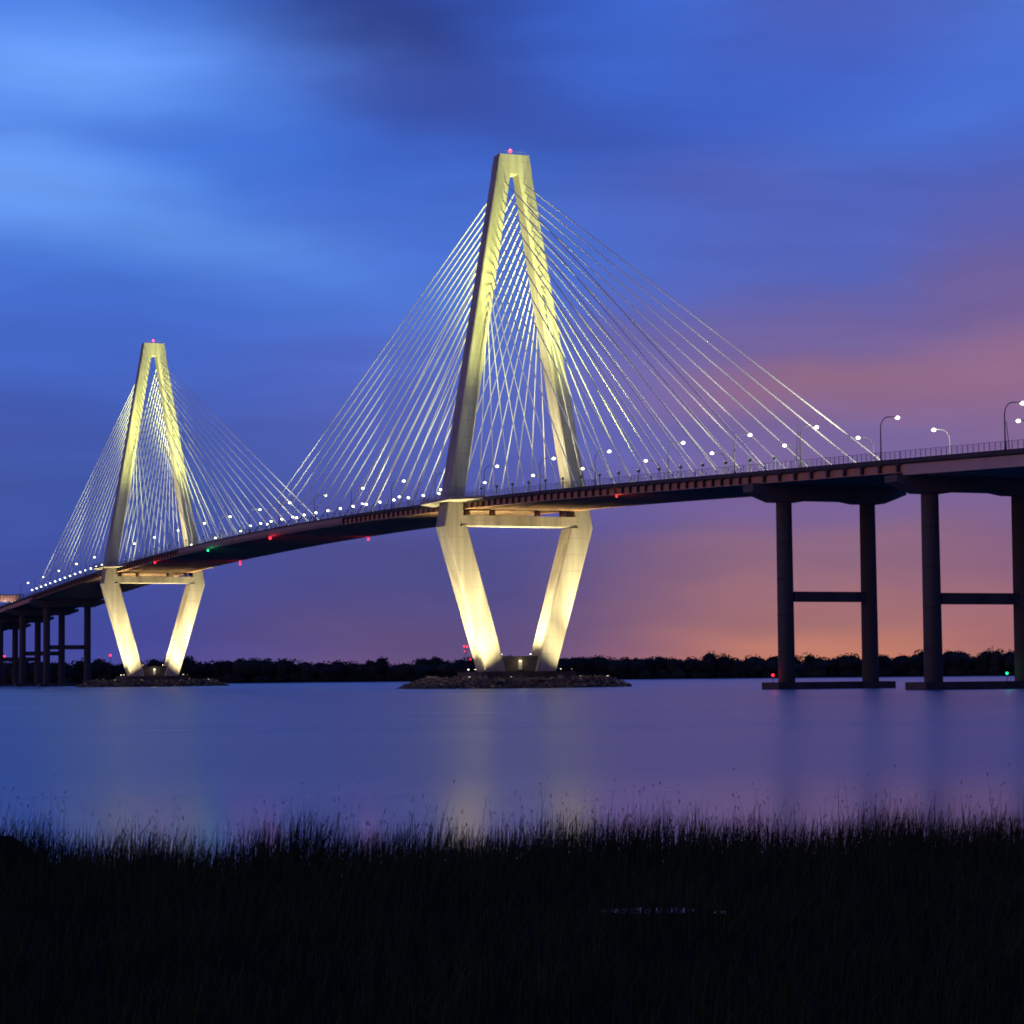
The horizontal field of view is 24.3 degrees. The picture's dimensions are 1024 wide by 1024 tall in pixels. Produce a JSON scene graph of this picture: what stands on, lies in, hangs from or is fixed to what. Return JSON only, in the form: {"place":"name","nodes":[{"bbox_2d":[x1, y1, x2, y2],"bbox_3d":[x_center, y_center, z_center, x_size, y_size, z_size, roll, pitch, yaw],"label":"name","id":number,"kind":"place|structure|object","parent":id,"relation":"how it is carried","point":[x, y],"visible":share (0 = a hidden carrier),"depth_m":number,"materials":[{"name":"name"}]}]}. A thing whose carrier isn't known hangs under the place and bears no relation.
{"place":"outdoors","nodes":[
{"label":"outdoors","id":0,"kind":"place"},
{"bbox_2d":[0,676,1023,875],"bbox_3d":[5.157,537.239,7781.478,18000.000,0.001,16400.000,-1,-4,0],"label":"river water","id":1,"kind":"structure","parent":0,"point":[208,758],"depth_m":122.59,"materials":[{"name":"blue liquid"}]},
{"bbox_2d":[3,624,30,683],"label":"bridge pier","id":2,"kind":"structure","parent":1,"relation":"in","point":[14,628],"depth_m":1590.33,"materials":[{"name":"concrete"}]},
{"bbox_2d":[0,592,78,630],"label":"approach deck","id":3,"kind":"structure","parent":2,"relation":"on","point":[22,603],"depth_m":1455.04,"materials":[{"name":"concrete"}]},
{"bbox_2d":[0,594,23,601],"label":"sign gantry","id":4,"kind":"object","parent":3,"relation":"on","point":[5,597],"visible":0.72,"depth_m":1519.85,"materials":[{"name":"metal"}]},
{"bbox_2d":[0,617,53,685],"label":"bridge pier","id":5,"kind":"structure","parent":1,"relation":"in","point":[37,621],"depth_m":1522.08,"materials":[{"name":"concrete"}]},
{"bbox_2d":[5,609,78,685],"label":"bridge pier","id":6,"kind":"structure","parent":1,"relation":"in","point":[23,613],"depth_m":1452.12,"materials":[{"name":"concrete"}]},
{"bbox_2d":[29,599,104,686],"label":"bridge pier","id":7,"kind":"structure","parent":1,"relation":"in","point":[46,605],"depth_m":1388.42,"materials":[{"name":"concrete"}]},
{"bbox_2d":[104,680,212,686],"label":"rock island","id":8,"kind":"object","parent":1,"relation":"in","point":[154,685],"visible":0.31,"depth_m":1178.67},
{"bbox_2d":[75,678,228,686],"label":"riprap rocks","id":9,"kind":"object","parent":8,"relation":"on","point":[140,682],"visible":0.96,"depth_m":1181.73,"materials":[{"name":"stone"}]},
{"bbox_2d":[92,341,213,680],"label":"bridge tower","id":10,"kind":"structure","parent":8,"relation":"on","point":[194,582],"depth_m":1208.09,"materials":[{"name":"concrete"}]},
{"bbox_2d":[34,385,134,593],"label":"stay cable","id":11,"kind":"object","parent":10,"relation":"attached to","point":[86,485],"visible":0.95,"depth_m":1302.02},
{"bbox_2d":[39,391,133,591],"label":"stay cable","id":12,"kind":"object","parent":10,"relation":"attached to","point":[87,488],"visible":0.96,"depth_m":1296.98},
{"bbox_2d":[43,397,132,589],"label":"stay cable","id":13,"kind":"object","parent":10,"relation":"attached to","point":[89,490],"visible":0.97,"depth_m":1292.12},
{"bbox_2d":[49,406,130,585],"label":"stay cable","id":14,"kind":"object","parent":10,"relation":"attached to","point":[91,493],"visible":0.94,"depth_m":1286.52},
{"bbox_2d":[53,413,129,585],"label":"stay cable","id":15,"kind":"object","parent":10,"relation":"attached to","point":[92,497],"visible":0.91,"depth_m":1282.12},
{"bbox_2d":[58,419,128,583],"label":"stay cable","id":16,"kind":"object","parent":10,"relation":"attached to","point":[94,499],"visible":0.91,"depth_m":1276.02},
{"bbox_2d":[62,426,127,582],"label":"stay cable","id":17,"kind":"object","parent":10,"relation":"attached to","point":[97,499],"visible":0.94,"depth_m":1269.73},
{"bbox_2d":[67,436,125,581],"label":"stay cable","id":18,"kind":"object","parent":10,"relation":"attached to","point":[97,506],"visible":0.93,"depth_m":1266.97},
{"bbox_2d":[141,403,184,546],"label":"stay cable","id":19,"kind":"object","parent":10,"relation":"attached to","point":[163,477],"visible":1,"depth_m":1140.65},
{"bbox_2d":[142,397,192,544],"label":"stay cable","id":20,"kind":"object","parent":10,"relation":"attached to","point":[167,471],"visible":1,"depth_m":1136.05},
{"bbox_2d":[143,391,201,542],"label":"stay cable","id":21,"kind":"object","parent":10,"relation":"attached to","point":[172,467],"visible":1,"depth_m":1127.86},
{"bbox_2d":[144,385,209,540],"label":"stay cable","id":22,"kind":"object","parent":10,"relation":"attached to","point":[177,464],"visible":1,"depth_m":1118.34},
{"bbox_2d":[145,379,218,538],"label":"stay cable","id":23,"kind":"object","parent":10,"relation":"attached to","point":[182,460],"visible":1,"depth_m":1111.87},
{"bbox_2d":[146,373,227,536],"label":"stay cable","id":24,"kind":"object","parent":10,"relation":"attached to","point":[185,452],"visible":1,"depth_m":1110.65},
{"bbox_2d":[147,367,237,534],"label":"stay cable","id":25,"kind":"object","parent":10,"relation":"attached to","point":[192,451],"visible":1,"depth_m":1096.52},
{"bbox_2d":[148,362,247,532],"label":"stay cable","id":26,"kind":"object","parent":10,"relation":"attached to","point":[199,449],"visible":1,"depth_m":1086.88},
{"bbox_2d":[168,405,252,531],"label":"stay cable","id":27,"kind":"object","parent":10,"relation":"attached to","point":[209,466],"visible":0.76,"depth_m":1159.01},
{"bbox_2d":[166,398,259,527],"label":"stay cable","id":28,"kind":"object","parent":10,"relation":"attached to","point":[214,464],"visible":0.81,"depth_m":1152.00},
{"bbox_2d":[165,392,269,527],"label":"stay cable","id":29,"kind":"object","parent":10,"relation":"attached to","point":[218,461],"visible":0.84,"depth_m":1144.92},
{"bbox_2d":[165,387,278,525],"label":"stay cable","id":30,"kind":"object","parent":10,"relation":"attached to","point":[222,457],"visible":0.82,"depth_m":1137.88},
{"bbox_2d":[164,380,288,524],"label":"stay cable","id":31,"kind":"object","parent":10,"relation":"attached to","point":[224,450],"visible":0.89,"depth_m":1133.12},
{"bbox_2d":[163,374,296,521],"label":"stay cable","id":32,"kind":"object","parent":10,"relation":"attached to","point":[230,448],"visible":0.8,"depth_m":1122.61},
{"bbox_2d":[162,368,307,520],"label":"stay cable","id":33,"kind":"object","parent":10,"relation":"attached to","point":[232,442],"visible":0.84,"depth_m":1120.20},
{"bbox_2d":[161,362,317,518],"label":"stay cable","id":34,"kind":"object","parent":10,"relation":"attached to","point":[236,437],"visible":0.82,"depth_m":1114.38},
{"bbox_2d":[430,678,611,688],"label":"rock island","id":35,"kind":"object","parent":1,"relation":"in","point":[534,686],"visible":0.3,"depth_m":746.43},
{"bbox_2d":[420,151,592,678],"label":"bridge tower","id":36,"kind":"structure","parent":35,"relation":"on","point":[453,523],"depth_m":775.76,"materials":[{"name":"concrete"}]},
{"bbox_2d":[254,203,486,531],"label":"stay cable","id":37,"kind":"object","parent":36,"relation":"attached to","point":[375,360],"visible":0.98,"depth_m":872.71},
{"bbox_2d":[264,213,484,529],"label":"stay cable","id":38,"kind":"object","parent":36,"relation":"attached to","point":[379,364],"visible":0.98,"depth_m":867.50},
{"bbox_2d":[276,222,483,526],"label":"stay cable","id":39,"kind":"object","parent":36,"relation":"attached to","point":[383,369],"visible":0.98,"depth_m":862.84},
{"bbox_2d":[285,232,481,525],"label":"stay cable","id":40,"kind":"object","parent":36,"relation":"attached to","point":[386,375],"visible":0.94,"depth_m":858.83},
{"bbox_2d":[296,241,480,523],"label":"stay cable","id":41,"kind":"object","parent":36,"relation":"attached to","point":[392,377],"visible":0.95,"depth_m":851.62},
{"bbox_2d":[308,252,478,521],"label":"stay cable","id":42,"kind":"object","parent":36,"relation":"attached to","point":[396,382],"visible":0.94,"depth_m":846.80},
{"bbox_2d":[319,261,477,519],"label":"stay cable","id":43,"kind":"object","parent":36,"relation":"attached to","point":[400,387],"visible":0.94,"depth_m":841.79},
{"bbox_2d":[332,273,475,516],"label":"stay cable","id":44,"kind":"object","parent":36,"relation":"attached to","point":[405,392],"visible":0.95,"depth_m":836.10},
{"bbox_2d":[344,284,473,515],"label":"stay cable","id":45,"kind":"object","parent":36,"relation":"attached to","point":[411,396],"visible":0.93,"depth_m":830.21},
{"bbox_2d":[357,296,471,513],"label":"stay cable","id":46,"kind":"object","parent":36,"relation":"attached to","point":[415,403],"visible":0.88,"depth_m":824.80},
{"bbox_2d":[370,306,470,511],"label":"stay cable","id":47,"kind":"object","parent":36,"relation":"attached to","point":[421,408],"visible":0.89,"depth_m":818.54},
{"bbox_2d":[383,322,467,509],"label":"stay cable","id":48,"kind":"object","parent":36,"relation":"attached to","point":[427,413],"visible":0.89,"depth_m":812.28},
{"bbox_2d":[397,337,465,507],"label":"stay cable","id":49,"kind":"object","parent":36,"relation":"attached to","point":[431,422],"visible":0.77,"depth_m":806.67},
{"bbox_2d":[350,193,514,514],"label":"stay cable","id":50,"kind":"object","parent":36,"relation":"attached to","point":[421,375],"visible":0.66,"depth_m":885.35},
{"bbox_2d":[412,361,461,505],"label":"stay cable","id":51,"kind":"object","parent":36,"relation":"attached to","point":[437,432],"visible":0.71,"depth_m":800.14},
{"bbox_2d":[361,202,516,512],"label":"stay cable","id":52,"kind":"object","parent":36,"relation":"attached to","point":[432,369],"visible":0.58,"depth_m":871.50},
{"bbox_2d":[428,400,455,499],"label":"stay cable","id":53,"kind":"object","parent":36,"relation":"attached to","point":[441,450],"visible":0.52,"depth_m":793.42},
{"bbox_2d":[372,211,517,510],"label":"stay cable","id":54,"kind":"object","parent":36,"relation":"attached to","point":[432,386],"visible":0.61,"depth_m":891.85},
{"bbox_2d":[385,221,518,504],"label":"stay cable","id":55,"kind":"object","parent":36,"relation":"attached to","point":[453,360],"visible":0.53,"depth_m":866.84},
{"bbox_2d":[395,229,520,507],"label":"stay cable","id":56,"kind":"object","parent":36,"relation":"attached to","point":[455,375],"visible":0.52,"depth_m":869.25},
{"bbox_2d":[407,240,521,505],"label":"stay cable","id":57,"kind":"object","parent":36,"relation":"attached to","point":[457,389],"visible":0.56,"depth_m":869.22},
{"bbox_2d":[422,248,523,497],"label":"stay cable","id":58,"kind":"object","parent":36,"relation":"attached to","point":[487,339],"visible":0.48,"depth_m":824.73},
{"bbox_2d":[433,259,525,498],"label":"stay cable","id":59,"kind":"object","parent":36,"relation":"attached to","point":[491,348],"visible":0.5,"depth_m":818.23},
{"bbox_2d":[479,320,486,494],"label":"stay cable","id":60,"kind":"object","parent":36,"relation":"attached to","point":[482,406],"visible":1,"depth_m":765.21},
{"bbox_2d":[487,311,494,495],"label":"stay cable","id":61,"kind":"object","parent":36,"relation":"attached to","point":[490,404],"visible":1,"depth_m":758.88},
{"bbox_2d":[468,278,528,469],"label":"stay cable","id":62,"kind":"object","parent":36,"relation":"attached to","point":[498,371],"visible":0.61,"depth_m":823.05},
{"bbox_2d":[488,301,509,491],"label":"stay cable","id":63,"kind":"object","parent":36,"relation":"attached to","point":[498,396],"visible":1,"depth_m":753.73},
{"bbox_2d":[472,288,529,495],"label":"stay cable","id":64,"kind":"object","parent":36,"relation":"attached to","point":[500,393],"visible":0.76,"depth_m":823.55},
{"bbox_2d":[476,268,526,413],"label":"stay cable","id":65,"kind":"object","parent":36,"relation":"attached to","point":[502,338],"visible":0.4,"depth_m":816.85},
{"bbox_2d":[489,292,525,491],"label":"stay cable","id":66,"kind":"object","parent":36,"relation":"attached to","point":[508,394],"visible":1,"depth_m":746.82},
{"bbox_2d":[486,299,531,495],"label":"stay cable","id":67,"kind":"object","parent":36,"relation":"attached to","point":[509,396],"visible":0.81,"depth_m":817.44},
{"bbox_2d":[491,283,542,489],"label":"stay cable","id":68,"kind":"object","parent":36,"relation":"attached to","point":[516,386],"visible":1,"depth_m":741.35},
{"bbox_2d":[500,310,533,494],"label":"stay cable","id":69,"kind":"object","parent":36,"relation":"attached to","point":[517,401],"visible":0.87,"depth_m":812.66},
{"bbox_2d":[515,321,534,492],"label":"stay cable","id":70,"kind":"object","parent":36,"relation":"attached to","point":[525,407],"visible":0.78,"depth_m":807.12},
{"bbox_2d":[492,274,559,488],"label":"stay cable","id":71,"kind":"object","parent":36,"relation":"attached to","point":[526,383],"visible":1,"depth_m":734.11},
{"bbox_2d":[31,451,1022,599],"bbox_3d":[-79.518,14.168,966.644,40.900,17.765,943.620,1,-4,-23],"label":"bridge deck","id":72,"kind":"structure","parent":36,"relation":"attached to","point":[194,557],"depth_m":790.79,"materials":[{"name":"concrete"}]},
{"bbox_2d":[530,335,537,491],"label":"stay cable","id":73,"kind":"object","parent":36,"relation":"attached to","point":[533,413],"visible":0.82,"depth_m":801.15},
{"bbox_2d":[494,265,576,486],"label":"stay cable","id":74,"kind":"object","parent":36,"relation":"attached to","point":[535,377],"visible":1,"depth_m":728.36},
{"bbox_2d":[540,354,546,489],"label":"stay cable","id":75,"kind":"object","parent":36,"relation":"attached to","point":[543,417],"visible":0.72,"depth_m":794.42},
{"bbox_2d":[495,255,593,483],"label":"stay cable","id":76,"kind":"object","parent":36,"relation":"attached to","point":[545,371],"visible":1,"depth_m":721.70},
{"bbox_2d":[496,246,613,483],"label":"stay cable","id":77,"kind":"object","parent":36,"relation":"attached to","point":[555,366],"visible":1,"depth_m":715.74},
{"bbox_2d":[497,237,633,481],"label":"stay cable","id":78,"kind":"object","parent":36,"relation":"attached to","point":[567,362],"visible":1,"depth_m":707.21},
{"bbox_2d":[547,323,583,485],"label":"stay cable","id":79,"kind":"object","parent":36,"relation":"attached to","point":[565,404],"visible":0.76,"depth_m":777.14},
{"bbox_2d":[545,314,598,484],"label":"stay cable","id":80,"kind":"object","parent":36,"relation":"attached to","point":[572,398],"visible":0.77,"depth_m":772.06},
{"bbox_2d":[499,228,653,479],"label":"stay cable","id":81,"kind":"object","parent":36,"relation":"attached to","point":[578,357],"visible":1,"depth_m":700.65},
{"bbox_2d":[544,305,614,482],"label":"stay cable","id":82,"kind":"object","parent":36,"relation":"attached to","point":[579,394],"visible":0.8,"depth_m":765.40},
{"bbox_2d":[542,295,630,481],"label":"stay cable","id":83,"kind":"object","parent":36,"relation":"attached to","point":[584,384],"visible":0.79,"depth_m":761.66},
{"bbox_2d":[500,218,673,477],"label":"stay cable","id":84,"kind":"object","parent":36,"relation":"attached to","point":[589,351],"visible":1,"depth_m":693.47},
{"bbox_2d":[541,286,648,480],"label":"stay cable","id":85,"kind":"object","parent":36,"relation":"attached to","point":[593,380],"visible":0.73,"depth_m":756.91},
{"bbox_2d":[501,209,696,475],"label":"stay cable","id":86,"kind":"object","parent":36,"relation":"attached to","point":[601,346],"visible":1,"depth_m":685.58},
{"bbox_2d":[545,287,665,478],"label":"stay cable","id":87,"kind":"object","parent":36,"relation":"attached to","point":[608,387],"visible":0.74,"depth_m":745.34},
{"bbox_2d":[538,267,683,476],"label":"stay cable","id":88,"kind":"object","parent":36,"relation":"attached to","point":[610,372],"visible":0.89,"depth_m":742.20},
{"bbox_2d":[503,200,719,473],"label":"stay cable","id":89,"kind":"object","parent":36,"relation":"attached to","point":[717,472],"visible":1,"depth_m":677.01,"materials":[{"name":"metal"}]},
{"bbox_2d":[536,258,701,474],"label":"stay cable","id":90,"kind":"object","parent":36,"relation":"attached to","point":[634,386],"visible":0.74,"depth_m":727.78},
{"bbox_2d":[504,191,742,471],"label":"stay cable","id":91,"kind":"object","parent":36,"relation":"attached to","point":[627,336],"visible":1,"depth_m":670.20,"materials":[{"name":"metal"}]},
{"bbox_2d":[535,249,722,473],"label":"stay cable","id":92,"kind":"object","parent":36,"relation":"attached to","point":[623,355],"visible":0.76,"depth_m":737.38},
{"bbox_2d":[533,240,736,466],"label":"stay cable","id":93,"kind":"object","parent":36,"relation":"attached to","point":[635,353],"visible":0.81,"depth_m":724.70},
{"bbox_2d":[505,182,767,469],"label":"stay cable","id":94,"kind":"object","parent":36,"relation":"attached to","point":[642,332],"visible":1,"depth_m":661.90,"materials":[{"name":"metal"}]},
{"bbox_2d":[531,230,762,469],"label":"stay cable","id":95,"kind":"object","parent":36,"relation":"attached to","point":[654,357],"visible":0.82,"depth_m":710.82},
{"bbox_2d":[531,222,785,468],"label":"stay cable","id":96,"kind":"object","parent":36,"relation":"attached to","point":[659,346],"visible":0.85,"depth_m":705.65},
{"bbox_2d":[528,211,807,466],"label":"stay cable","id":97,"kind":"object","parent":36,"relation":"attached to","point":[674,344],"visible":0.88,"depth_m":699.40,"materials":[{"name":"metal"}]},
{"bbox_2d":[527,202,831,464],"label":"stay cable","id":98,"kind":"object","parent":36,"relation":"attached to","point":[683,336],"visible":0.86,"depth_m":693.51,"materials":[{"name":"metal"}]},
{"bbox_2d":[525,193,854,462],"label":"stay cable","id":99,"kind":"object","parent":36,"relation":"attached to","point":[695,331],"visible":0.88,"depth_m":685.88,"materials":[{"name":"metal"}]},
{"bbox_2d":[524,184,879,459],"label":"stay cable","id":100,"kind":"object","parent":36,"relation":"attached to","point":[707,326],"visible":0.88,"depth_m":678.00,"materials":[{"name":"metal"}]},
{"bbox_2d":[397,675,631,688],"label":"riprap rocks","id":101,"kind":"object","parent":35,"relation":"on","point":[454,682],"visible":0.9,"depth_m":748.88,"materials":[{"name":"stone"}]},
{"bbox_2d":[743,483,906,688],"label":"bridge pier","id":102,"kind":"structure","parent":1,"relation":"in","point":[784,497],"depth_m":590.07,"materials":[{"name":"concrete"}]},
{"bbox_2d":[884,474,1023,689],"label":"bridge pier","id":103,"kind":"structure","parent":1,"relation":"in","point":[929,488],"depth_m":527.64,"materials":[{"name":"concrete"}]},
{"bbox_2d":[900,439,1023,477],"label":"approach deck","id":104,"kind":"structure","parent":103,"relation":"on","point":[1006,463],"depth_m":506.86,"materials":[{"name":"concrete"}]},
{"bbox_2d":[0,792,1023,1023],"bbox_3d":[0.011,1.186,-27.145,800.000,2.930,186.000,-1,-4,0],"label":"marsh ground","id":105,"kind":"structure","parent":0,"point":[753,957],"depth_m":31.89,"materials":[{"name":"plant"}]},
{"bbox_2d":[0,836,31,873],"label":"shore boulder","id":106,"kind":"object","parent":105,"relation":"on","point":[10,843],"visible":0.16,"depth_m":46.00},
{"bbox_2d":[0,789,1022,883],"bbox_3d":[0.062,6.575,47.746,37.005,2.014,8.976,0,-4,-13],"label":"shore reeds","id":107,"kind":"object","parent":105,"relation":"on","point":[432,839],"visible":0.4,"depth_m":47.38,"materials":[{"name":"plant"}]},
{"bbox_2d":[0,764,1023,868],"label":"tall reeds","id":108,"kind":"object","parent":105,"relation":"on","point":[522,815],"visible":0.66,"depth_m":48.64,"materials":[{"name":"plant"}]},
{"bbox_2d":[0,0,1023,666],"label":"sky","id":109,"kind":"structure","parent":0,"point":[263,193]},
{"bbox_2d":[245,674,1014,682],"bbox_3d":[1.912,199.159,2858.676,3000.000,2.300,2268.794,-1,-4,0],"label":"shore","id":110,"kind":"structure","parent":0,"point":[654,678],"depth_m":1739.78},
{"bbox_2d":[3,646,1014,682],"bbox_3d":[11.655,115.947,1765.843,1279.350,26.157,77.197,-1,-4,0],"label":"treeline woods","id":111,"kind":"object","parent":110,"relation":"on","point":[955,663],"visible":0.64,"depth_m":1746.90,"materials":[{"name":"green plant"}]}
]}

